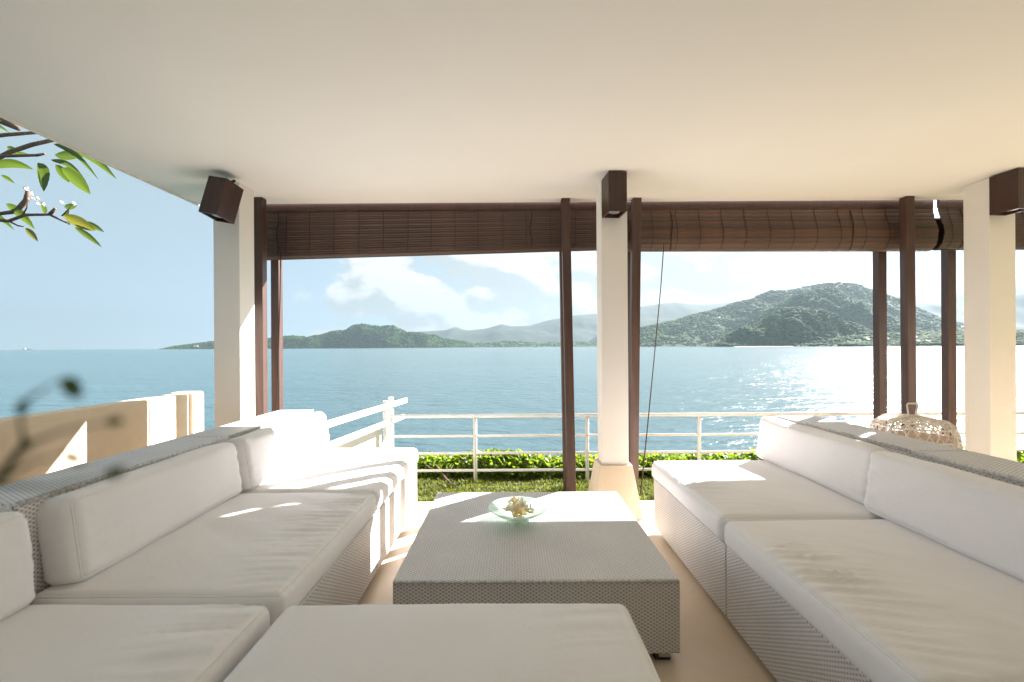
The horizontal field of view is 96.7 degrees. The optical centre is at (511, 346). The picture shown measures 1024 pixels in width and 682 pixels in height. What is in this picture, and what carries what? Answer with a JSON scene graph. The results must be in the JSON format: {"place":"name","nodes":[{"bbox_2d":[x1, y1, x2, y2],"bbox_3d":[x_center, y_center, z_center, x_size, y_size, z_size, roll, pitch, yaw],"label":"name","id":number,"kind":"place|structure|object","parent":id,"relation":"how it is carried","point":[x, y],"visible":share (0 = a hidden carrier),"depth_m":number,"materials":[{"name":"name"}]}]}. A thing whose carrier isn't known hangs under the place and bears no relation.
{"place":"outdoors","nodes":[
{"label":"outdoors","id":0,"kind":"place"},
{"bbox_2d":[167,325,478,348],"bbox_3d":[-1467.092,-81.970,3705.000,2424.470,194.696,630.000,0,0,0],"label":"headland","id":1,"kind":"structure","parent":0,"point":[389,336],"depth_m":3453.91,"materials":[{"name":"green plant"}]},
{"bbox_2d":[161,323,478,348],"bbox_3d":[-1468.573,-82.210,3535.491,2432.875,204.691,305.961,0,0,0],"label":"headland forest","id":2,"kind":"object","parent":1,"relation":"on","point":[299,339],"visible":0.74,"depth_m":3468.04,"materials":[{"name":"green plant"}]},
{"bbox_2d":[223,603,660,681],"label":"seat cushion","id":3,"kind":"object","parent":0,"point":[547,642],"visible":1,"depth_m":1.32,"materials":[{"name":"white fabric"}]},
{"bbox_2d":[0,0,1023,203],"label":"ceiling","id":4,"kind":"structure","parent":0,"point":[371,101],"depth_m":2.53,"materials":[{"name":"beige paint"}]},
{"bbox_2d":[0,114,198,205],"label":"roof drip strip","id":5,"kind":"object","parent":4,"relation":"attached to","point":[73,148],"visible":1,"depth_m":3.26,"materials":[{"name":"beige paint"}]},
{"bbox_2d":[199,176,243,223],"bbox_3d":[-2.316,-1.199,3.643,0.160,0.358,0.190,11,-6,8],"label":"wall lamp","id":6,"kind":"object","parent":4,"relation":"hanging from","point":[221,199],"visible":1,"depth_m":3.56,"materials":[{"name":"brown wood"}]},
{"bbox_2d":[267,202,596,259],"bbox_3d":[-0.777,-1.158,4.481,3.531,0.595,0.092,0,0,0],"label":"bamboo blind","id":7,"kind":"object","parent":4,"relation":"hanging from","point":[325,231],"visible":0.8,"depth_m":4.46,"materials":[{"name":"brown wood"}]},
{"bbox_2d":[276,252,280,410],"bbox_3d":[-2.268,-0.036,4.412,0.070,1.760,0.015,0,0,-20],"label":"pull cord","id":8,"kind":"object","parent":7,"relation":"hanging from","point":[278,333],"visible":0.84,"depth_m":4.41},
{"bbox_2d":[627,200,938,251],"bbox_3d":[2.592,-1.206,4.516,3.091,0.540,0.231,0,0,0],"label":"bamboo blind","id":9,"kind":"object","parent":4,"relation":"hanging from","point":[787,226],"visible":0.87,"depth_m":4.44,"materials":[{"name":"brown wood"}]},
{"bbox_2d":[640,244,663,493],"bbox_3d":[1.340,0.212,4.355,0.252,2.381,0.016,0,0,-4],"label":"pull cord","id":10,"kind":"object","parent":9,"relation":"hanging from","point":[652,378],"visible":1,"depth_m":4.35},
{"bbox_2d":[932,200,1023,249],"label":"bamboo blind","id":11,"kind":"object","parent":4,"relation":"hanging from","point":[950,222],"visible":0.41,"depth_m":4.45,"materials":[{"name":"brown wood"}]},
{"bbox_2d":[0,346,1023,455],"bbox_3d":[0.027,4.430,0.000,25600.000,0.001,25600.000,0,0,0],"label":"sea","id":12,"kind":"structure","parent":0,"point":[331,383],"depth_m":52.02,"materials":[{"name":"liquid"}]},
{"bbox_2d":[0,124,1023,349],"label":"sky","id":13,"kind":"structure","parent":0,"point":[149,283],"materials":[{"name":"blue"}]},
{"bbox_2d":[417,464,653,501],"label":"lawn","id":14,"kind":"structure","parent":0,"point":[511,477],"depth_m":4.90,"materials":[{"name":"green plant"}]},
{"bbox_2d":[0,118,115,246],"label":"frangipani tree","id":15,"kind":"object","parent":14,"relation":"on","point":[71,173],"visible":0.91,"depth_m":4.28,"materials":[{"name":"green plant"}]},
{"bbox_2d":[254,197,267,416],"bbox_3d":[-2.345,0.060,4.250,0.082,2.889,0.082,0,0,0],"label":"wooden pole","id":16,"kind":"object","parent":14,"relation":"on","point":[260,295],"visible":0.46,"depth_m":4.21,"materials":[{"name":"red wood"}]},
{"bbox_2d":[271,260,282,411],"bbox_3d":[-2.405,0.000,4.660,0.082,3.010,0.082,0,0,0],"label":"wooden pole","id":17,"kind":"object","parent":14,"relation":"on","point":[275,278],"visible":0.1,"depth_m":4.62,"materials":[{"name":"red wood"}]},
{"bbox_2d":[333,429,380,447],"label":"parapet","id":18,"kind":"structure","parent":14,"relation":"on","point":[371,439],"depth_m":5.50,"materials":[{"name":"beige paint"}]},
{"bbox_2d":[326,397,406,447],"bbox_3d":[-1.668,1.085,5.387,0.123,0.830,2.115,0,0,9],"label":"railing","id":19,"kind":"object","parent":14,"relation":"on","point":[388,406],"visible":0.5,"depth_m":5.44,"materials":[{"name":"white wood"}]},
{"bbox_2d":[424,463,454,486],"bbox_3d":[-0.742,1.393,5.031,0.501,0.184,0.195,0,0,40],"label":"dry branch","id":20,"kind":"object","parent":14,"relation":"on","point":[445,477],"visible":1,"depth_m":4.97,"materials":[{"name":"brown plant"}]},
{"bbox_2d":[559,252,566,491],"bbox_3d":[0.542,-0.018,4.660,0.117,3.010,0.082,0,0,0],"label":"wooden pole","id":21,"kind":"object","parent":14,"relation":"on","point":[562,383],"visible":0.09,"depth_m":4.62,"materials":[{"name":"brown wood"}]},
{"bbox_2d":[561,198,575,491],"bbox_3d":[0.537,0.042,4.330,0.125,2.889,0.082,0,0,0],"label":"wooden pole","id":22,"kind":"object","parent":14,"relation":"on","point":[568,347],"visible":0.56,"depth_m":4.29,"materials":[{"name":"brown wood"}]},
{"bbox_2d":[627,252,629,414],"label":"wooden pole","id":23,"kind":"object","parent":14,"relation":"on","point":[628,260],"depth_m":4.62,"materials":[{"name":"brown wood"}]},
{"bbox_2d":[628,198,641,489],"bbox_3d":[1.165,0.038,4.330,0.132,2.889,0.082,0,0,0],"label":"wooden pole","id":24,"kind":"object","parent":14,"relation":"on","point":[634,326],"visible":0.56,"depth_m":4.29,"materials":[{"name":"brown wood"}]},
{"bbox_2d":[390,411,1023,481],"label":"railing","id":25,"kind":"object","parent":14,"relation":"on","point":[587,452],"visible":0.46,"depth_m":5.00,"materials":[{"name":"white metal"}]},
{"bbox_2d":[417,446,1023,479],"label":"hedge","id":26,"kind":"object","parent":14,"relation":"on","point":[519,461],"visible":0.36,"depth_m":5.25,"materials":[{"name":"green plant"}]},
{"bbox_2d":[873,252,886,429],"bbox_3d":[3.767,-0.038,4.660,0.087,3.010,0.082,0,0,0],"label":"wooden pole","id":27,"kind":"object","parent":14,"relation":"on","point":[879,333],"visible":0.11,"depth_m":4.62,"materials":[{"name":"brown wood"}]},
{"bbox_2d":[899,196,916,431],"bbox_3d":[3.770,0.022,4.330,0.092,2.889,0.082,0,0,0],"label":"wooden pole","id":28,"kind":"object","parent":14,"relation":"on","point":[907,295],"visible":0.56,"depth_m":4.29,"materials":[{"name":"red wood"}]},
{"bbox_2d":[941,250,956,435],"bbox_3d":[4.472,-0.042,4.660,0.087,3.010,0.082,0,0,0],"label":"wooden pole","id":29,"kind":"object","parent":14,"relation":"on","point":[948,344],"visible":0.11,"depth_m":4.62,"materials":[{"name":"brown wood"}]},
{"bbox_2d":[477,342,595,346],"bbox_3d":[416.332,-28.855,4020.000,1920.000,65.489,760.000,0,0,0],"label":"coastal strip","id":30,"kind":"object","parent":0,"point":[504,345],"visible":0.34,"depth_m":3729.21,"materials":[{"name":"green plant"}]},
{"bbox_2d":[474,341,596,346],"bbox_3d":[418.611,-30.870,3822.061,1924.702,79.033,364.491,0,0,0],"label":"coastal wood","id":31,"kind":"object","parent":30,"relation":"on","point":[536,344],"visible":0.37,"depth_m":3763.95,"materials":[{"name":"green plant"}]},
{"bbox_2d":[422,303,663,343],"bbox_3d":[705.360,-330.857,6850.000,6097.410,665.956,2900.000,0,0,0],"label":"distant ridge","id":32,"kind":"structure","parent":0,"point":[585,328],"depth_m":6204.91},
{"bbox_2d":[357,500,777,681],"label":"terrace floor","id":33,"kind":"structure","parent":0,"point":[715,646],"depth_m":2.32,"materials":[{"name":"beige tile"}]},
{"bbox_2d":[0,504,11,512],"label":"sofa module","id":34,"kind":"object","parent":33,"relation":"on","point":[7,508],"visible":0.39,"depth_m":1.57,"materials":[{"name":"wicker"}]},
{"bbox_2d":[0,604,269,681],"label":"seat cushion","id":35,"kind":"object","parent":34,"relation":"on","point":[134,643],"visible":0.92,"depth_m":1.35,"materials":[{"name":"white fabric"}]},
{"bbox_2d":[0,511,35,620],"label":"back cushion","id":36,"kind":"object","parent":35,"relation":"on","point":[17,592],"visible":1,"depth_m":1.50,"materials":[{"name":"white fabric"}]},
{"bbox_2d":[0,376,126,488],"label":"branch","id":37,"kind":"object","parent":33,"relation":"on","point":[71,386],"visible":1,"depth_m":0.18,"materials":[{"name":"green plant"}]},
{"bbox_2d":[0,391,203,482],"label":"wall","id":38,"kind":"structure","parent":33,"relation":"on","point":[148,421],"depth_m":3.32,"materials":[{"name":"beige paint"}]},
{"bbox_2d":[0,436,375,605],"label":"sofa module","id":39,"kind":"object","parent":33,"relation":"on","point":[347,577],"visible":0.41,"depth_m":2.15,"materials":[{"name":"wicker"}]},
{"bbox_2d":[30,493,375,626],"bbox_3d":[-1.280,0.953,2.201,0.937,0.177,1.179,0,0,0],"label":"seat cushion","id":40,"kind":"object","parent":39,"relation":"on","point":[276,555],"visible":0.76,"depth_m":1.90,"materials":[{"name":"white fabric"}]},
{"bbox_2d":[36,442,241,585],"bbox_3d":[-1.695,0.732,2.208,0.182,0.347,1.096,-8,0,-1],"label":"back cushion","id":41,"kind":"object","parent":40,"relation":"on","point":[87,532],"visible":0.97,"depth_m":1.91,"materials":[{"name":"white fabric"}]},
{"bbox_2d":[213,182,254,426],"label":"pillar","id":42,"kind":"structure","parent":33,"relation":"on","point":[234,355],"depth_m":3.83,"materials":[{"name":"beige paint"}]},
{"bbox_2d":[182,409,416,571],"bbox_3d":[-1.439,0.992,3.400,1.210,0.893,1.200,0,0,0],"label":"sofa module","id":43,"kind":"object","parent":33,"relation":"on","point":[393,512],"visible":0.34,"depth_m":3.23,"materials":[{"name":"wicker"}]},
{"bbox_2d":[239,448,417,510],"bbox_3d":[-1.281,0.955,3.389,0.938,0.175,1.240,0,0,0],"label":"seat cushion","id":44,"kind":"object","parent":43,"relation":"on","point":[379,474],"visible":0.72,"depth_m":3.15,"materials":[{"name":"white fabric"}]},
{"bbox_2d":[228,412,329,491],"bbox_3d":[-1.685,0.731,3.388,0.186,0.347,1.244,-8,0,0],"label":"back cushion","id":45,"kind":"object","parent":44,"relation":"on","point":[264,454],"visible":0.88,"depth_m":3.13,"materials":[{"name":"white fabric"}]},
{"bbox_2d":[393,492,679,659],"bbox_3d":[0.110,1.238,2.659,1.291,0.382,1.252,0,0,0],"label":"coffee table","id":46,"kind":"object","parent":33,"relation":"on","point":[564,548],"visible":0.77,"depth_m":2.22,"materials":[{"name":"wicker"}]},
{"bbox_2d":[488,496,547,525],"bbox_3d":[0.036,1.000,2.720,0.360,0.092,0.360,0,0,0],"label":"glass bowl","id":47,"kind":"object","parent":46,"relation":"on","point":[517,521],"visible":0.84,"depth_m":2.68,"materials":[{"name":"white"}]},
{"bbox_2d":[503,505,511,511],"bbox_3d":[-0.020,0.965,2.695,0.064,0.025,0.065,3,18,40],"label":"frangipani flower","id":48,"kind":"object","parent":47,"relation":"in","point":[508,509],"visible":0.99,"depth_m":2.71,"materials":[{"name":"white plant"}]},
{"bbox_2d":[509,503,519,512],"bbox_3d":[0.018,0.956,2.681,0.064,0.025,0.065,20,41,19],"label":"frangipani flower","id":49,"kind":"object","parent":47,"relation":"in","point":[514,506],"visible":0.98,"depth_m":2.69,"materials":[{"name":"white plant"}]},
{"bbox_2d":[517,497,526,506],"bbox_3d":[0.053,0.937,2.732,0.064,0.065,0.025,14,-38,16],"label":"frangipani flower","id":50,"kind":"object","parent":47,"relation":"in","point":[519,502],"visible":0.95,"depth_m":2.74,"materials":[{"name":"white plant"}]},
{"bbox_2d":[588,180,642,519],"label":"pillar","id":51,"kind":"structure","parent":33,"relation":"on","point":[612,470],"depth_m":3.83,"materials":[{"name":"beige paint"}]},
{"bbox_2d":[602,171,626,217],"bbox_3d":[0.835,-1.237,3.722,0.150,0.315,0.200,0,0,-4],"label":"wall lamp","id":52,"kind":"object","parent":51,"relation":"attached to","point":[614,194],"visible":1,"depth_m":3.62,"materials":[{"name":"brown wood"}]},
{"bbox_2d":[654,415,967,616],"bbox_3d":[1.711,0.973,2.902,1.250,0.893,1.175,0,0,0],"label":"sofa module","id":53,"kind":"object","parent":33,"relation":"on","point":[697,545],"visible":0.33,"depth_m":2.71,"materials":[{"name":"wicker"}]},
{"bbox_2d":[652,460,883,540],"bbox_3d":[1.550,0.936,2.916,0.985,0.176,1.189,0,0,0],"label":"seat cushion","id":54,"kind":"object","parent":53,"relation":"on","point":[715,497],"visible":0.8,"depth_m":2.67,"materials":[{"name":"white fabric"}]},
{"bbox_2d":[756,416,889,504],"bbox_3d":[1.987,0.709,2.994,0.188,0.343,1.152,7,0,0],"label":"back cushion","id":55,"kind":"object","parent":54,"relation":"on","point":[838,463],"visible":0.86,"depth_m":2.82,"materials":[{"name":"white fabric"}]},
{"bbox_2d":[727,451,1023,681],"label":"sofa module","id":56,"kind":"object","parent":33,"relation":"on","point":[783,639],"visible":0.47,"depth_m":1.91,"materials":[{"name":"wicker"}]},
{"bbox_2d":[724,519,1023,681],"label":"seat cushion","id":57,"kind":"object","parent":56,"relation":"on","point":[879,600],"visible":0.92,"depth_m":1.58,"materials":[{"name":"white fabric"}]},
{"bbox_2d":[864,451,1023,580],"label":"back cushion","id":58,"kind":"object","parent":57,"relation":"on","point":[977,517],"visible":0.98,"depth_m":1.92,"materials":[{"name":"white fabric"}]},
{"bbox_2d":[963,178,1016,460],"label":"pillar","id":59,"kind":"structure","parent":33,"relation":"on","point":[990,331],"depth_m":3.84,"materials":[{"name":"beige paint"}]},
{"bbox_2d":[989,168,1023,215],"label":"loudspeaker","id":60,"kind":"object","parent":59,"relation":"attached to","point":[1006,193],"visible":1,"depth_m":3.69,"materials":[{"name":"brown wood"}]},
{"bbox_2d":[588,318,675,341],"bbox_3d":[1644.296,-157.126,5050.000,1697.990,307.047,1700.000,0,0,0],"label":"distant foothill","id":61,"kind":"structure","parent":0,"point":[645,323],"depth_m":4882.67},
{"bbox_2d":[640,302,733,319],"bbox_3d":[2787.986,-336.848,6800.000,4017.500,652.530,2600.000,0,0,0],"label":"distant mountain","id":62,"kind":"structure","parent":0,"point":[675,310],"depth_m":6435.78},
{"bbox_2d":[733,346,793,346],"bbox_3d":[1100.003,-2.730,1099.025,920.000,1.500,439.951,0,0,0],"label":"beach","id":63,"kind":"structure","parent":0,"point":[763,346],"depth_m":1298.92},
{"bbox_2d":[590,283,963,346],"bbox_3d":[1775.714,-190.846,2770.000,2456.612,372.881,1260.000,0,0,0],"label":"forested hill","id":64,"kind":"structure","parent":0,"point":[698,337],"depth_m":2359.28,"materials":[{"name":"green plant"}]},
{"bbox_2d":[640,282,963,346],"bbox_3d":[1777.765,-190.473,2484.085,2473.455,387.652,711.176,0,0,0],"label":"hillside forest","id":65,"kind":"object","parent":64,"relation":"on","point":[753,304],"visible":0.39,"depth_m":2469.57,"materials":[{"name":"green plant"}]},
{"bbox_2d":[702,308,862,346],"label":"shore knoll","id":66,"kind":"structure","parent":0,"point":[828,328],"depth_m":1395.69,"materials":[{"name":"green plant"}]},
{"bbox_2d":[707,306,872,346],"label":"hillside forest","id":67,"kind":"object","parent":66,"relation":"on","point":[797,317],"visible":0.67,"depth_m":1386.76,"materials":[{"name":"green plant"}]},
{"bbox_2d":[698,288,920,345],"bbox_3d":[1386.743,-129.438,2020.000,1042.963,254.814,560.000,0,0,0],"label":"hill shoulder","id":68,"kind":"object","parent":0,"point":[868,323],"visible":0.21,"depth_m":1856.81},
{"bbox_2d":[706,288,926,344],"bbox_3d":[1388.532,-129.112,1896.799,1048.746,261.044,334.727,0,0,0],"label":"hillside forest","id":69,"kind":"object","parent":68,"relation":"on","point":[850,304],"visible":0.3,"depth_m":1894.33,"materials":[{"name":"green plant"}]},
{"bbox_2d":[792,336,1023,346],"bbox_3d":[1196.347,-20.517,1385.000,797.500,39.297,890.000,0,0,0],"label":"coastal plain","id":70,"kind":"structure","parent":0,"point":[870,338],"depth_m":1187.85,"materials":[{"name":"green plant"}]},
{"bbox_2d":[787,329,1023,345],"bbox_3d":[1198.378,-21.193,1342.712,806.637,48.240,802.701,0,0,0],"label":"shoreline wood","id":71,"kind":"object","parent":70,"relation":"on","point":[934,337],"visible":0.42,"depth_m":1078.58,"materials":[{"name":"green plant"}]},
{"bbox_2d":[869,403,962,448],"bbox_3d":[2.834,0.623,3.220,0.529,0.453,0.529,0,0,0],"label":"woven basket","id":72,"kind":"object","parent":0,"point":[952,440],"visible":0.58,"depth_m":3.14,"materials":[{"name":"wicker"}]},
{"bbox_2d":[891,280,1023,314],"bbox_3d":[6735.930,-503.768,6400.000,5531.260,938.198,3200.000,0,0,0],"label":"cloud","id":73,"kind":"structure","parent":0,"point":[931,303],"depth_m":6041.70,"materials":[{"name":"white"}]},
{"bbox_2d":[938,292,1023,328],"bbox_3d":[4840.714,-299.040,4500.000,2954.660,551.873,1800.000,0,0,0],"label":"foothill","id":74,"kind":"structure","parent":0,"point":[1019,311],"depth_m":4278.44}
]}

